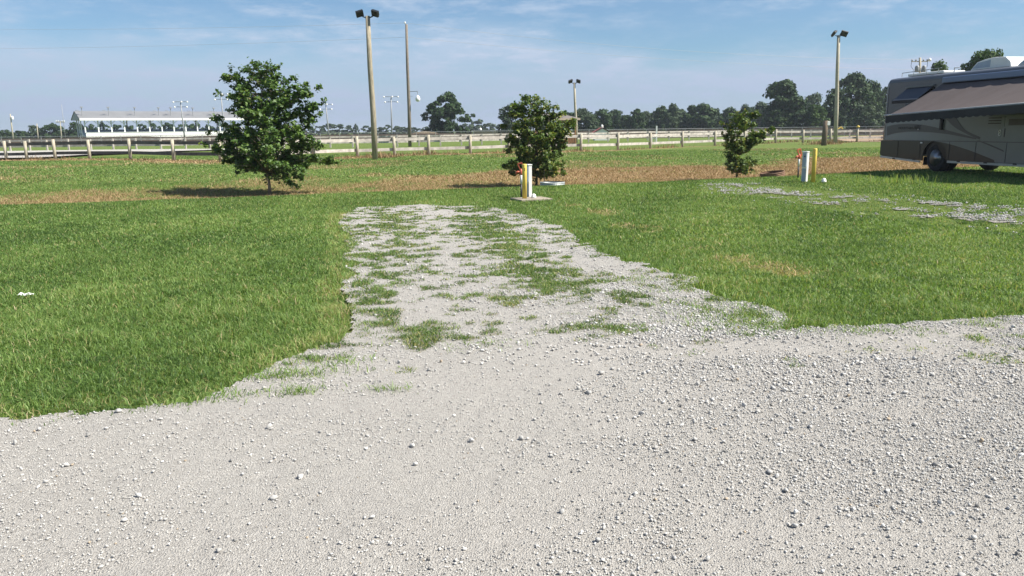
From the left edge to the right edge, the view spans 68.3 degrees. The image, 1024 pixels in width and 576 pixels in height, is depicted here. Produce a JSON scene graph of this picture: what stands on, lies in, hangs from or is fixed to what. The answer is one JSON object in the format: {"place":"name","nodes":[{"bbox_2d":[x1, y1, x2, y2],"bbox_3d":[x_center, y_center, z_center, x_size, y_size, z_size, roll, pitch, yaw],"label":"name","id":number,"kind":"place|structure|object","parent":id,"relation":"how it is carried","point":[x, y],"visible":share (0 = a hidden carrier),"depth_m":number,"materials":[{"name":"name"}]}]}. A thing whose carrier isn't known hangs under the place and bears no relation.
{"place":"outdoors","nodes":[
{"label":"outdoors","id":0,"kind":"place"},
{"bbox_2d":[0,149,224,157],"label":"gravel track","id":1,"kind":"structure","parent":0,"point":[152,150],"depth_m":72.23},
{"bbox_2d":[0,128,883,145],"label":"terrain bank","id":2,"kind":"structure","parent":0,"point":[427,133],"depth_m":125.50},
{"bbox_2d":[0,206,1023,575],"bbox_3d":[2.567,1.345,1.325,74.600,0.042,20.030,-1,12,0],"label":"gravel road","id":3,"kind":"structure","parent":0,"point":[180,553],"depth_m":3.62,"materials":[{"name":"grey gravel"}]},
{"bbox_2d":[0,129,1023,426],"bbox_3d":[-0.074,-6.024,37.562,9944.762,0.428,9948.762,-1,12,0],"label":"ground","id":4,"kind":"structure","parent":0,"point":[642,149],"depth_m":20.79,"materials":[{"name":"green plant"}]},
{"bbox_2d":[0,129,16,138],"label":"tree","id":5,"kind":"object","parent":4,"relation":"on","point":[6,134],"visible":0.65,"depth_m":209.31,"materials":[{"name":"green plant"}]},
{"bbox_2d":[10,114,13,138],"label":"utility pole","id":6,"kind":"object","parent":4,"relation":"on","point":[11,118],"visible":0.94,"depth_m":170.64,"materials":[{"name":"grey wood"}]},
{"bbox_2d":[10,130,31,138],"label":"tree","id":7,"kind":"object","parent":4,"relation":"on","point":[21,135],"visible":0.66,"depth_m":209.51,"materials":[{"name":"green plant"}]},
{"bbox_2d":[25,125,43,138],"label":"tree","id":8,"kind":"object","parent":4,"relation":"on","point":[32,131],"visible":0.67,"depth_m":209.38,"materials":[{"name":"green plant"}]},
{"bbox_2d":[36,123,63,137],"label":"tree","id":9,"kind":"object","parent":4,"relation":"on","point":[54,128],"visible":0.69,"depth_m":209.35,"materials":[{"name":"green plant"}]},
{"bbox_2d":[56,120,64,135],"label":"utility pole","id":10,"kind":"object","parent":4,"relation":"on","point":[58,121],"visible":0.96,"depth_m":175.53,"materials":[{"name":"grey wood"}]},
{"bbox_2d":[52,130,70,137],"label":"tree","id":11,"kind":"object","parent":4,"relation":"on","point":[65,134],"visible":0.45,"depth_m":208.81,"materials":[{"name":"green plant"}]},
{"bbox_2d":[62,122,88,137],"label":"tree","id":12,"kind":"object","parent":4,"relation":"on","point":[74,133],"visible":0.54,"depth_m":208.63,"materials":[{"name":"green plant"}]},
{"bbox_2d":[1,122,256,138],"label":"woods","id":13,"kind":"object","parent":4,"relation":"on","point":[117,127],"visible":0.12,"depth_m":229.09,"materials":[{"name":"green plant"}]},
{"bbox_2d":[71,107,243,136],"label":"grandstand","id":14,"kind":"object","parent":4,"relation":"on","point":[97,116],"visible":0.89,"depth_m":154.64,"materials":[{"name":"grey metal"}]},
{"bbox_2d":[172,101,187,134],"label":"stadium light","id":15,"kind":"object","parent":4,"relation":"on","point":[182,115],"visible":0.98,"depth_m":136.19,"materials":[{"name":"grey metal"}]},
{"bbox_2d":[214,93,227,132],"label":"stadium light","id":16,"kind":"object","parent":4,"relation":"on","point":[221,99],"visible":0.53,"depth_m":134.01,"materials":[{"name":"grey metal"}]},
{"bbox_2d":[198,57,341,194],"bbox_3d":[-7.886,-5.091,24.165,3.870,4.338,2.901,5,13,24],"label":"maple tree","id":17,"kind":"object","parent":4,"relation":"on","point":[259,111],"visible":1,"depth_m":23.78,"materials":[{"name":"green plant"}]},
{"bbox_2d":[319,104,332,133],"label":"stadium light","id":18,"kind":"object","parent":4,"relation":"on","point":[327,116],"visible":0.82,"depth_m":146.08,"materials":[{"name":"grey metal"}]},
{"bbox_2d":[355,9,378,158],"bbox_3d":[-8.589,-12.238,45.979,1.401,9.022,0.511,-1,12,0],"label":"floodlight pole","id":19,"kind":"object","parent":4,"relation":"on","point":[374,13],"visible":0.95,"depth_m":45.86,"materials":[{"name":"brown wood"}]},
{"bbox_2d":[383,96,398,133],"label":"stadium light","id":20,"kind":"object","parent":4,"relation":"on","point":[391,110],"visible":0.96,"depth_m":134.10,"materials":[{"name":"grey metal"}]},
{"bbox_2d":[404,22,419,146],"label":"utility pole","id":21,"kind":"object","parent":4,"relation":"on","point":[417,98],"visible":0.95,"depth_m":81.22,"materials":[{"name":"grey metal"}]},
{"bbox_2d":[1,37,400,48],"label":"overhead wire","id":22,"kind":"object","parent":21,"relation":"attached to","point":[178,45],"visible":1,"depth_m":89.19,"materials":[{"name":"black metal"}]},
{"bbox_2d":[159,23,387,28],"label":"overhead wire","id":23,"kind":"object","parent":21,"relation":"attached to","point":[270,26],"visible":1,"depth_m":85.60,"materials":[{"name":"black metal"}]},
{"bbox_2d":[409,23,922,59],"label":"overhead wire","id":24,"kind":"object","parent":21,"relation":"attached to","point":[651,48],"visible":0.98,"depth_m":84.88,"materials":[{"name":"black metal"}]},
{"bbox_2d":[305,119,532,134],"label":"distant woods","id":25,"kind":"object","parent":4,"relation":"on","point":[471,127],"visible":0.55,"depth_m":321.66,"materials":[{"name":"green plant"}]},
{"bbox_2d":[0,138,880,160],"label":"dry weeds","id":26,"kind":"object","parent":4,"relation":"on","point":[383,154],"visible":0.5,"depth_m":53.72,"materials":[{"name":"plant"}]},
{"bbox_2d":[0,129,883,160],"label":"board fence","id":27,"kind":"object","parent":4,"relation":"on","point":[173,153],"visible":0.63,"depth_m":52.02,"materials":[{"name":"grey wood"}]},
{"bbox_2d":[0,129,883,150],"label":"track rail fence","id":28,"kind":"object","parent":4,"relation":"on","point":[330,137],"visible":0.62,"depth_m":83.54,"materials":[{"name":"grey wood"}]},
{"bbox_2d":[0,126,883,144],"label":"chain link fence","id":29,"kind":"object","parent":4,"relation":"on","point":[388,133],"visible":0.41,"depth_m":120.15,"materials":[{"name":"grey metal"}]},
{"bbox_2d":[420,91,475,133],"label":"tree","id":30,"kind":"object","parent":4,"relation":"on","point":[449,111],"visible":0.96,"depth_m":144.40,"materials":[{"name":"green plant"}]},
{"bbox_2d":[472,128,501,133],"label":"long shed","id":31,"kind":"structure","parent":4,"relation":"on","point":[480,131],"depth_m":146.87,"materials":[{"name":"grey metal"}]},
{"bbox_2d":[0,147,1010,274],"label":"straw","id":32,"kind":"object","parent":4,"relation":"on","point":[853,159],"visible":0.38,"depth_m":29.60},
{"bbox_2d":[496,103,529,132],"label":"tree","id":33,"kind":"object","parent":4,"relation":"on","point":[504,119],"visible":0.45,"depth_m":135.69,"materials":[{"name":"green plant"}]},
{"bbox_2d":[515,162,522,196],"bbox_3d":[0.207,-2.700,19.362,0.260,1.047,0.100,-1,12,0],"label":"water hydrant","id":34,"kind":"object","parent":4,"relation":"on","point":[519,172],"visible":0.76,"depth_m":19.30,"materials":[{"name":"red metal"}]},
{"bbox_2d":[510,196,551,201],"bbox_3d":[0.474,-2.147,18.626,0.840,0.140,0.660,-6,13,-24],"label":"concrete pad","id":35,"kind":"object","parent":4,"relation":"on","point":[519,199],"visible":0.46,"depth_m":18.46,"materials":[{"name":"beige concrete"}]},
{"bbox_2d":[522,164,526,198],"bbox_3d":[0.307,-2.554,18.470,0.112,0.945,0.117,-1,12,0],"label":"bollard","id":36,"kind":"object","parent":35,"relation":"on","point":[524,181],"visible":0.91,"depth_m":18.42,"materials":[{"name":"yellow metal"}]},
{"bbox_2d":[527,164,531,196],"bbox_3d":[0.420,-2.631,19.000,0.130,0.954,0.200,-4,12,-16],"label":"power pedestal","id":37,"kind":"object","parent":35,"relation":"on","point":[529,180],"visible":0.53,"depth_m":18.90,"materials":[{"name":"white plastic"}]},
{"bbox_2d":[500,94,576,185],"bbox_3d":[0.919,-5.023,25.807,2.665,3.159,2.321,-1,12,0],"label":"maple tree","id":38,"kind":"object","parent":4,"relation":"on","point":[542,141],"visible":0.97,"depth_m":25.51,"materials":[{"name":"green plant"}]},
{"bbox_2d":[523,114,579,144],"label":"judges stand","id":39,"kind":"object","parent":4,"relation":"on","point":[570,140],"visible":0.22,"depth_m":74.79,"materials":[{"name":"grey"}]},
{"bbox_2d":[540,181,564,185],"bbox_3d":[1.268,-3.234,23.744,0.794,0.200,0.794,-1,12,0],"label":"fire ring","id":40,"kind":"object","parent":4,"relation":"on","point":[551,183],"visible":0.53,"depth_m":23.50,"materials":[{"name":"metal"}]},
{"bbox_2d":[555,112,573,129],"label":"tree","id":41,"kind":"object","parent":4,"relation":"on","point":[568,113],"visible":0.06,"depth_m":165.01,"materials":[{"name":"green plant"}]},
{"bbox_2d":[568,79,580,142],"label":"floodlight pole","id":42,"kind":"object","parent":4,"relation":"on","point":[574,87],"visible":0.9,"depth_m":89.22,"materials":[{"name":"grey wood"}]},
{"bbox_2d":[570,108,599,131],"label":"tree","id":43,"kind":"object","parent":4,"relation":"on","point":[585,116],"visible":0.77,"depth_m":159.77,"materials":[{"name":"green plant"}]},
{"bbox_2d":[586,108,613,130],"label":"tree","id":44,"kind":"object","parent":4,"relation":"on","point":[603,118],"visible":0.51,"depth_m":172.06,"materials":[{"name":"green plant"}]},
{"bbox_2d":[591,125,609,139],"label":"shed","id":45,"kind":"structure","parent":4,"relation":"on","point":[601,129],"depth_m":109.79,"materials":[{"name":"white paint"}]},
{"bbox_2d":[608,109,622,128],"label":"tree","id":46,"kind":"object","parent":4,"relation":"on","point":[615,114],"visible":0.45,"depth_m":187.56,"materials":[{"name":"green plant"}]},
{"bbox_2d":[615,115,630,130],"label":"tree","id":47,"kind":"object","parent":4,"relation":"on","point":[623,120],"visible":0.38,"depth_m":180.96,"materials":[{"name":"green plant"}]},
{"bbox_2d":[624,108,647,130],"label":"tree","id":48,"kind":"object","parent":4,"relation":"on","point":[635,118],"visible":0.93,"depth_m":174.21,"materials":[{"name":"green plant"}]},
{"bbox_2d":[637,111,655,130],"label":"tree","id":49,"kind":"object","parent":4,"relation":"on","point":[647,114],"visible":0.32,"depth_m":188.43,"materials":[{"name":"green plant"}]},
{"bbox_2d":[647,105,666,130],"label":"tree","id":50,"kind":"object","parent":4,"relation":"on","point":[659,112],"visible":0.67,"depth_m":181.59,"materials":[{"name":"green plant"}]},
{"bbox_2d":[662,103,679,130],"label":"tree","id":51,"kind":"object","parent":4,"relation":"on","point":[671,121],"visible":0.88,"depth_m":174.72,"materials":[{"name":"green plant"}]},
{"bbox_2d":[676,109,686,130],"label":"tree","id":52,"kind":"object","parent":4,"relation":"on","point":[681,112],"visible":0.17,"depth_m":187.89,"materials":[{"name":"green plant"}]},
{"bbox_2d":[681,105,697,130],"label":"tree","id":53,"kind":"object","parent":4,"relation":"on","point":[688,116],"visible":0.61,"depth_m":182.52,"materials":[{"name":"green plant"}]},
{"bbox_2d":[688,102,717,129],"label":"tree","id":54,"kind":"object","parent":4,"relation":"on","point":[701,119],"visible":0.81,"depth_m":175.30,"materials":[{"name":"green plant"}]},
{"bbox_2d":[579,106,827,126],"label":"forest","id":55,"kind":"object","parent":4,"relation":"on","point":[658,119],"visible":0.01,"depth_m":241.93,"materials":[{"name":"green plant"}]},
{"bbox_2d":[710,108,721,128],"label":"tree","id":56,"kind":"object","parent":4,"relation":"on","point":[714,118],"visible":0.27,"depth_m":190.61,"materials":[{"name":"green plant"}]},
{"bbox_2d":[715,106,736,129],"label":"tree","id":57,"kind":"object","parent":4,"relation":"on","point":[724,117],"visible":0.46,"depth_m":183.57,"materials":[{"name":"green plant"}]},
{"bbox_2d":[735,104,756,128],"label":"tree","id":58,"kind":"object","parent":4,"relation":"on","point":[750,109],"visible":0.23,"depth_m":176.83,"materials":[{"name":"green plant"}]},
{"bbox_2d":[719,108,775,177],"bbox_3d":[8.396,-5.127,27.097,1.928,2.574,1.391,4,13,21],"label":"maple tree","id":59,"kind":"object","parent":4,"relation":"on","point":[745,145],"visible":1,"depth_m":27.00,"materials":[{"name":"green plant"}]},
{"bbox_2d":[752,101,767,128],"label":"tree","id":60,"kind":"object","parent":4,"relation":"on","point":[760,105],"visible":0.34,"depth_m":191.19,"materials":[{"name":"green plant"}]},
{"bbox_2d":[758,107,766,126],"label":"tree","id":61,"kind":"object","parent":4,"relation":"on","point":[762,112],"depth_m":185.73,"materials":[{"name":"green plant"}]},
{"bbox_2d":[760,170,784,176],"bbox_3d":[8.788,-3.810,25.480,0.824,0.210,0.824,-8,13,2],"label":"fire ring","id":62,"kind":"object","parent":4,"relation":"on","point":[775,173],"visible":0.71,"depth_m":25.26,"materials":[{"name":"metal"}]},
{"bbox_2d":[761,109,791,128],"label":"tree","id":63,"kind":"object","parent":4,"relation":"on","point":[784,116],"visible":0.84,"depth_m":143.51,"materials":[{"name":"green plant"}]},
{"bbox_2d":[760,79,809,128],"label":"tree","id":64,"kind":"object","parent":4,"relation":"on","point":[783,94],"visible":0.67,"depth_m":144.54,"materials":[{"name":"green plant"}]},
{"bbox_2d":[783,109,809,128],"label":"tree","id":65,"kind":"object","parent":4,"relation":"on","point":[798,116],"visible":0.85,"depth_m":137.95,"materials":[{"name":"green plant"}]},
{"bbox_2d":[795,148,801,177],"bbox_3d":[8.984,-3.857,23.730,0.260,1.047,0.100,-4,12,-17],"label":"water hydrant","id":66,"kind":"object","parent":4,"relation":"on","point":[799,156],"visible":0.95,"depth_m":23.67,"materials":[{"name":"red metal"}]},
{"bbox_2d":[801,151,809,181],"bbox_3d":[8.703,-3.560,22.451,0.131,0.994,0.200,-6,13,-26],"label":"power pedestal","id":67,"kind":"object","parent":4,"relation":"on","point":[805,166],"visible":0.84,"depth_m":22.39,"materials":[{"name":"white plastic"}]},
{"bbox_2d":[797,92,827,126],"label":"tree","id":68,"kind":"object","parent":4,"relation":"on","point":[814,98],"visible":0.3,"depth_m":183.26,"materials":[{"name":"green plant"}]},
{"bbox_2d":[811,148,816,182],"bbox_3d":[8.822,-3.526,22.063,0.120,1.085,0.124,-1,12,0],"label":"bollard","id":69,"kind":"object","parent":4,"relation":"on","point":[814,161],"visible":0.91,"depth_m":22.01,"materials":[{"name":"yellow metal"}]},
{"bbox_2d":[801,104,830,127],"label":"tree","id":70,"kind":"object","parent":4,"relation":"on","point":[816,119],"visible":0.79,"depth_m":135.79,"materials":[{"name":"green plant"}]},
{"bbox_2d":[821,121,829,145],"bbox_3d":[27.006,-13.241,65.097,0.579,2.305,0.460,-1,12,0],"label":"meter post","id":71,"kind":"object","parent":4,"relation":"on","point":[824,133],"visible":0.93,"depth_m":64.93,"materials":[{"name":"grey wood"}]},
{"bbox_2d":[824,88,850,127],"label":"tree","id":72,"kind":"object","parent":4,"relation":"on","point":[843,101],"visible":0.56,"depth_m":142.01,"materials":[{"name":"green plant"}]},
{"bbox_2d":[831,30,848,141],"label":"floodlight pole","id":73,"kind":"object","parent":4,"relation":"on","point":[843,33],"visible":0.95,"depth_m":71.52,"materials":[{"name":"grey wood"}]},
{"bbox_2d":[825,71,879,127],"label":"tree","id":74,"kind":"object","parent":4,"relation":"on","point":[857,85],"visible":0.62,"depth_m":143.35,"materials":[{"name":"green plant"}]},
{"bbox_2d":[838,103,884,128],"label":"tree","id":75,"kind":"object","parent":4,"relation":"on","point":[868,115],"visible":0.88,"depth_m":133.85,"materials":[{"name":"green plant"}]},
{"bbox_2d":[859,80,885,127],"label":"tree","id":76,"kind":"object","parent":4,"relation":"on","point":[876,87],"visible":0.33,"depth_m":149.15,"materials":[{"name":"green plant"}]},
{"bbox_2d":[879,86,887,127],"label":"tree","id":77,"kind":"object","parent":4,"relation":"on","point":[884,90],"visible":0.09,"depth_m":154.68,"materials":[{"name":"green plant"}]},
{"bbox_2d":[855,173,973,183],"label":"weeds","id":78,"kind":"object","parent":4,"relation":"on","point":[900,179],"visible":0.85,"depth_m":21.77,"materials":[{"name":"green plant"}]},
{"bbox_2d":[911,58,930,72],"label":"utility pole","id":79,"kind":"object","parent":4,"relation":"on","point":[917,68],"visible":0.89,"depth_m":91.38,"materials":[{"name":"white metal"}]},
{"bbox_2d":[931,59,948,71],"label":"tree","id":80,"kind":"object","parent":4,"relation":"on","point":[939,64],"visible":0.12,"depth_m":76.77,"materials":[{"name":"green plant"}]},
{"bbox_2d":[880,57,1023,170],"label":"motorhome","id":81,"kind":"object","parent":4,"relation":"on","point":[946,120],"visible":1,"depth_m":25.29,"materials":[{"name":"beige paint"}]},
{"bbox_2d":[905,86,934,105],"bbox_3d":[14.951,-6.973,27.702,0.020,0.740,1.500,-3,12,-9],"label":"window","id":82,"kind":"structure","parent":81,"relation":"in","point":[933,87],"depth_m":27.30,"materials":[{"name":"black glass"}]},
{"bbox_2d":[958,47,1003,70],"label":"tree","id":83,"kind":"object","parent":4,"relation":"on","point":[979,57],"visible":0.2,"depth_m":71.78,"materials":[{"name":"green plant"}]},
{"bbox_2d":[0,0,1023,134],"label":"sky","id":84,"kind":"structure","parent":0,"point":[50,69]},
{"bbox_2d":[273,204,787,372],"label":"driveway","id":85,"kind":"structure","parent":0,"point":[555,355],"depth_m":7.01,"materials":[{"name":"grey gravel"}]},
{"bbox_2d":[697,181,1023,233],"bbox_3d":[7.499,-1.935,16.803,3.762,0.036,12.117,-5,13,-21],"label":"gravel path","id":86,"kind":"structure","parent":0,"point":[993,220],"depth_m":14.89,"materials":[{"name":"grey gravel"}]},
{"bbox_2d":[839,135,882,141],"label":"dirt track","id":87,"kind":"structure","parent":0,"point":[866,140],"depth_m":88.12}
]}

